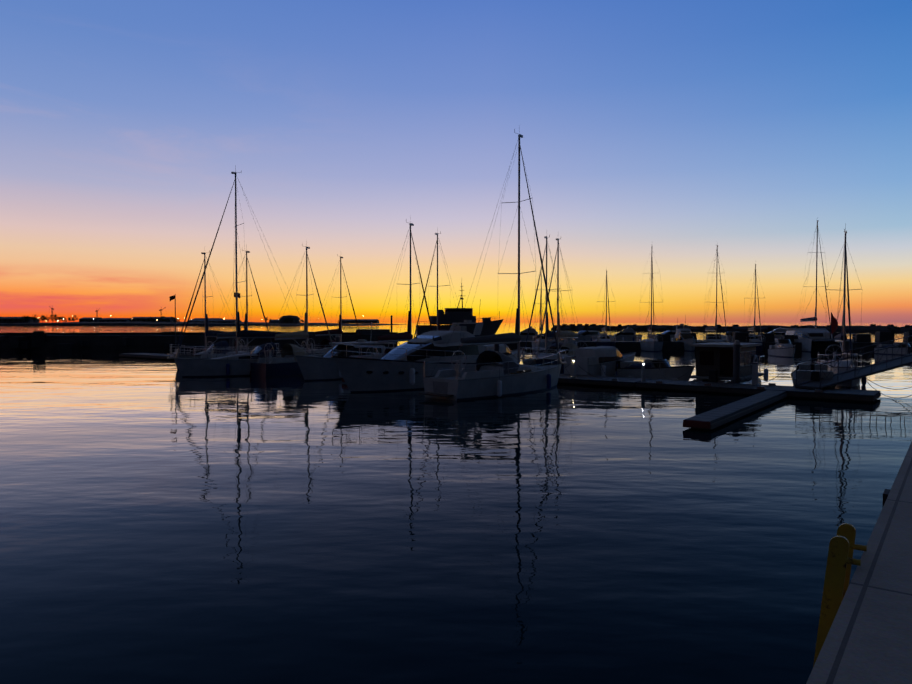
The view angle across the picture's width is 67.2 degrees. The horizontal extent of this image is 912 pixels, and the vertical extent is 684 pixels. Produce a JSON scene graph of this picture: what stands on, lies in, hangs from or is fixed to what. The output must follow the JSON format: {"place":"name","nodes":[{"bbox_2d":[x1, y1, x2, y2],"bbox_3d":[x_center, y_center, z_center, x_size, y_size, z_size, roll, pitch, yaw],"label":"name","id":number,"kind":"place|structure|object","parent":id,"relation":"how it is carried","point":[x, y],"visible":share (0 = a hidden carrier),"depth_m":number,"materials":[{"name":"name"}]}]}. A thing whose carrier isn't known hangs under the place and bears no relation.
{"place":"outdoors","nodes":[
{"label":"outdoors","id":0,"kind":"place"},
{"bbox_2d":[0,322,404,325],"bbox_3d":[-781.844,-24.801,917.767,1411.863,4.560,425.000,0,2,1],"label":"shore land","id":1,"kind":"structure","parent":0,"point":[157,324],"depth_m":704.08,"materials":[{"name":"black"}]},
{"bbox_2d":[49,306,165,321],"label":"cranes","id":2,"kind":"object","parent":1,"relation":"on","point":[97,312],"visible":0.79,"depth_m":803.59,"materials":[{"name":"grey metal"}]},
{"bbox_2d":[0,315,378,322],"bbox_3d":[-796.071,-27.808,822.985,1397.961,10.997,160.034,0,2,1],"label":"shore buildings","id":3,"kind":"structure","parent":1,"relation":"on","point":[90,319],"depth_m":806.67,"materials":[{"name":"grey metal"}]},
{"bbox_2d":[11,314,377,323],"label":"shore trees","id":4,"kind":"object","parent":1,"relation":"on","point":[42,318],"visible":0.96,"depth_m":731.82,"materials":[{"name":"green plant"}]},
{"bbox_2d":[0,323,911,683],"bbox_3d":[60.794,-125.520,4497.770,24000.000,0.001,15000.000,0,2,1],"label":"sea water","id":5,"kind":"structure","parent":0,"point":[164,521],"depth_m":11.11,"materials":[{"name":"blue liquid"}]},
{"bbox_2d":[0,331,397,351],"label":"mole","id":6,"kind":"object","parent":5,"relation":"in","point":[38,341],"visible":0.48,"depth_m":78.39},
{"bbox_2d":[0,295,397,343],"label":"mole parapet","id":7,"kind":"structure","parent":6,"relation":"on","point":[368,331],"depth_m":81.59,"materials":[{"name":"grey concrete"}]},
{"bbox_2d":[168,250,246,369],"bbox_3d":[-17.446,-2.215,48.883,2.205,9.081,6.277,2,2,43],"label":"sailboat","id":8,"kind":"object","parent":5,"relation":"on","point":[207,332],"visible":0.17,"depth_m":48.55,"materials":[{"name":"white"}]},
{"bbox_2d":[195,245,278,357],"bbox_3d":[-14.713,-2.164,47.074,2.256,9.084,6.446,1,2,37],"label":"sailboat","id":9,"kind":"object","parent":5,"relation":"on","point":[224,335],"visible":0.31,"depth_m":46.83,"materials":[{"name":"white"}]},
{"bbox_2d":[167,165,327,376],"bbox_3d":[-12.917,-4.191,42.780,9.645,13.382,3.225,-1,2,-35],"label":"sailboat","id":10,"kind":"object","parent":5,"relation":"on","point":[237,364],"visible":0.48,"depth_m":41.59,"materials":[{"name":"white"}]},
{"bbox_2d":[250,246,336,377],"bbox_3d":[-9.739,-1.984,43.186,2.307,8.945,6.614,1,2,37],"label":"sailboat","id":11,"kind":"object","parent":5,"relation":"on","point":[285,364],"visible":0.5,"depth_m":41.83,"materials":[{"name":"white"}]},
{"bbox_2d":[296,254,361,356],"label":"sailboat","id":12,"kind":"object","parent":5,"relation":"on","point":[325,342],"visible":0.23,"depth_m":55.47,"materials":[{"name":"white"}]},
{"bbox_2d":[294,322,395,380],"bbox_3d":[-6.194,0.724,40.408,2.347,3.812,7.669,1,2,42],"label":"motorboat","id":13,"kind":"object","parent":5,"relation":"on","point":[324,367],"visible":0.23,"depth_m":38.74,"materials":[{"name":"white"}]},
{"bbox_2d":[351,222,432,358],"bbox_3d":[-2.825,-2.185,37.810,2.349,9.655,6.782,1,2,37],"label":"sailboat","id":14,"kind":"object","parent":5,"relation":"on","point":[403,336],"visible":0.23,"depth_m":37.84,"materials":[{"name":"white"}]},
{"bbox_2d":[331,299,499,392],"bbox_3d":[-1.688,0.276,34.901,11.037,5.022,3.150,-2,2,-45],"label":"motor yacht","id":15,"kind":"object","parent":5,"relation":"on","point":[400,367],"visible":0.77,"depth_m":33.14,"materials":[{"name":"white"}]},
{"bbox_2d":[414,227,465,337],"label":"sailboat","id":16,"kind":"object","parent":5,"relation":"on","point":[438,320],"visible":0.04,"depth_m":48.57,"materials":[{"name":"white"}]},
{"bbox_2d":[416,283,503,334],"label":"ship","id":17,"kind":"object","parent":5,"relation":"on","point":[450,316],"visible":0.56,"depth_m":174.97,"materials":[{"name":"black"}]},
{"bbox_2d":[419,129,566,400],"bbox_3d":[2.338,-3.740,32.099,3.060,13.090,9.611,2,2,44],"label":"sailboat","id":18,"kind":"object","parent":5,"relation":"on","point":[488,376],"visible":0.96,"depth_m":31.13,"materials":[{"name":"white"}]},
{"bbox_2d":[119,334,880,429],"bbox_3d":[-9.184,1.287,43.983,60.809,3.421,13.963,1,2,41],"label":"pontoon","id":19,"kind":"object","parent":5,"relation":"on","point":[761,396],"visible":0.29,"depth_m":30.55,"materials":[{"name":"concrete"}]},
{"bbox_2d":[325,352,837,386],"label":"mooring lines","id":20,"kind":"object","parent":19,"relation":"on","point":[659,369],"visible":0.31,"depth_m":34.82,"materials":[{"name":"grey fabric"}]},
{"bbox_2d":[641,365,644,381],"bbox_3d":[9.303,1.561,34.087,0.160,0.800,0.160,0,2,1],"label":"pedestal","id":21,"kind":"object","parent":19,"relation":"on","point":[643,374],"visible":1,"depth_m":34.02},
{"bbox_2d":[570,356,758,384],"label":"pontoon pedestals","id":22,"kind":"object","parent":19,"relation":"on","point":[754,372],"visible":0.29,"depth_m":32.20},
{"bbox_2d":[795,335,911,389],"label":"gangway","id":23,"kind":"object","parent":19,"relation":"on","point":[863,371],"visible":0.92,"depth_m":31.94,"materials":[{"name":"grey metal"}]},
{"bbox_2d":[484,344,521,363],"bbox_3d":[2.568,1.289,45.534,2.363,2.388,7.079,1,2,37],"label":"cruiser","id":24,"kind":"object","parent":5,"relation":"on","point":[502,349],"visible":0.06,"depth_m":45.27,"materials":[{"name":"white"}]},
{"bbox_2d":[520,326,537,340],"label":"distant boat","id":25,"kind":"object","parent":5,"relation":"on","point":[531,335],"visible":0.33,"depth_m":105.90,"materials":[{"name":"white"}]},
{"bbox_2d":[532,273,551,350],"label":"sailboat","id":26,"kind":"object","parent":5,"relation":"on","point":[542,345],"visible":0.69,"depth_m":79.25,"materials":[{"name":"white"}]},
{"bbox_2d":[520,234,577,365],"bbox_3d":[6.026,-2.286,43.591,2.587,9.527,7.540,1,2,37],"label":"sailboat","id":27,"kind":"object","parent":5,"relation":"on","point":[548,333],"visible":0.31,"depth_m":43.11,"materials":[{"name":"white"}]},
{"bbox_2d":[532,238,586,373],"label":"sailboat","id":28,"kind":"object","parent":5,"relation":"on","point":[570,348],"visible":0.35,"depth_m":42.90,"materials":[{"name":"white"}]},
{"bbox_2d":[559,339,576,344],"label":"boat","id":29,"kind":"object","parent":5,"relation":"on","point":[567,340],"visible":0.19,"depth_m":78.21,"materials":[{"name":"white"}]},
{"bbox_2d":[576,330,599,340],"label":"distant boat","id":30,"kind":"object","parent":5,"relation":"on","point":[587,335],"visible":0.25,"depth_m":103.89,"materials":[{"name":"white"}]},
{"bbox_2d":[564,346,635,376],"bbox_3d":[8.736,1.434,40.690,6.826,2.376,2.304,-2,2,-43],"label":"cruiser","id":31,"kind":"object","parent":5,"relation":"on","point":[588,359],"visible":0.67,"depth_m":39.31,"materials":[{"name":"white"}]},
{"bbox_2d":[592,271,615,346],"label":"sailboat","id":32,"kind":"object","parent":5,"relation":"on","point":[604,339],"visible":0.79,"depth_m":79.27,"materials":[{"name":"white"}]},
{"bbox_2d":[609,326,641,340],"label":"distant boat","id":33,"kind":"object","parent":5,"relation":"on","point":[628,333],"visible":0.52,"depth_m":108.03,"materials":[{"name":"white"}]},
{"bbox_2d":[637,251,662,351],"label":"sailboat","id":34,"kind":"object","parent":5,"relation":"on","point":[648,344],"visible":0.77,"depth_m":78.09,"materials":[{"name":"white"}]},
{"bbox_2d":[615,359,694,380],"bbox_3d":[11.087,1.700,38.355,1.636,1.558,4.867,-2,2,-43],"label":"runabout","id":35,"kind":"object","parent":5,"relation":"on","point":[652,370],"visible":0.71,"depth_m":37.71,"materials":[{"name":"white"}]},
{"bbox_2d":[649,330,676,340],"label":"distant boat","id":36,"kind":"object","parent":5,"relation":"on","point":[672,334],"visible":0.12,"depth_m":105.82,"materials":[{"name":"white"}]},
{"bbox_2d":[672,315,695,350],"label":"boat","id":37,"kind":"object","parent":5,"relation":"on","point":[685,335],"visible":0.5,"depth_m":79.77,"materials":[{"name":"white"}]},
{"bbox_2d":[506,312,911,351],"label":"boats","id":38,"kind":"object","parent":5,"relation":"in","point":[864,340],"depth_m":78.43,"materials":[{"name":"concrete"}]},
{"bbox_2d":[697,245,729,341],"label":"sailboat","id":39,"kind":"object","parent":5,"relation":"on","point":[715,328],"visible":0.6,"depth_m":78.98,"materials":[{"name":"white"}]},
{"bbox_2d":[721,331,732,341],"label":"distant boat","id":40,"kind":"object","parent":5,"relation":"on","point":[730,333],"visible":0.29,"depth_m":105.45,"materials":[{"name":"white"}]},
{"bbox_2d":[689,342,767,383],"bbox_3d":[14.124,1.320,35.702,3.006,2.490,5.135,1,2,37],"label":"houseboat","id":41,"kind":"object","parent":5,"relation":"on","point":[714,361],"visible":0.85,"depth_m":34.41,"materials":[{"name":"black metal"}]},
{"bbox_2d":[551,324,911,331],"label":"tree line","id":42,"kind":"object","parent":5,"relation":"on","point":[887,328],"visible":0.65,"depth_m":259.15,"materials":[{"name":"plant"}]},
{"bbox_2d":[744,264,764,351],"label":"sailboat","id":43,"kind":"object","parent":5,"relation":"on","point":[753,338],"visible":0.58,"depth_m":78.97,"materials":[{"name":"white"}]},
{"bbox_2d":[755,326,786,337],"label":"distant boat","id":44,"kind":"object","parent":5,"relation":"on","point":[776,334],"visible":0.17,"depth_m":107.75,"materials":[{"name":"white"}]},
{"bbox_2d":[768,339,795,357],"bbox_3d":[31.341,0.705,65.619,1.727,1.986,5.120,0,2,6],"label":"motorboat","id":45,"kind":"object","parent":5,"relation":"on","point":[783,348],"visible":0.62,"depth_m":65.00,"materials":[{"name":"white"}]},
{"bbox_2d":[791,361,835,387],"bbox_3d":[17.497,1.845,33.673,1.939,1.537,5.709,1,2,25],"label":"boat","id":46,"kind":"object","parent":5,"relation":"on","point":[810,374],"visible":0.44,"depth_m":31.93,"materials":[{"name":"white"}]},
{"bbox_2d":[773,217,854,351],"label":"sailboat","id":47,"kind":"object","parent":5,"relation":"on","point":[805,339],"visible":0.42,"depth_m":78.78,"materials":[{"name":"white"}]},
{"bbox_2d":[815,226,865,387],"bbox_3d":[20.375,-1.746,36.145,2.307,8.874,6.614,1,2,21],"label":"sailboat","id":48,"kind":"object","parent":5,"relation":"on","point":[841,337],"visible":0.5,"depth_m":35.59,"materials":[{"name":"white"}]},
{"bbox_2d":[852,365,911,397],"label":"mooring ropes","id":49,"kind":"object","parent":5,"relation":"on","point":[884,387],"visible":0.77,"depth_m":31.10,"materials":[{"name":"grey fabric"}]},
{"bbox_2d":[874,343,910,354],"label":"boat","id":50,"kind":"object","parent":5,"relation":"on","point":[889,350],"visible":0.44,"depth_m":68.95,"materials":[{"name":"white"}]},
{"bbox_2d":[0,0,911,322],"label":"sky","id":51,"kind":"structure","parent":0,"point":[677,131],"materials":[{"name":"blue"}]},
{"bbox_2d":[806,442,911,683],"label":"quay ground","id":52,"kind":"structure","parent":0,"point":[868,639],"depth_m":3.68,"materials":[{"name":"concrete"}]},
{"bbox_2d":[813,523,866,666],"bbox_3d":[2.509,2.384,4.637,0.398,2.280,0.380,1,2,36],"label":"quay ladder","id":53,"kind":"object","parent":52,"relation":"on","point":[841,560],"visible":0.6,"depth_m":4.45,"materials":[{"name":"metal"}]}
]}

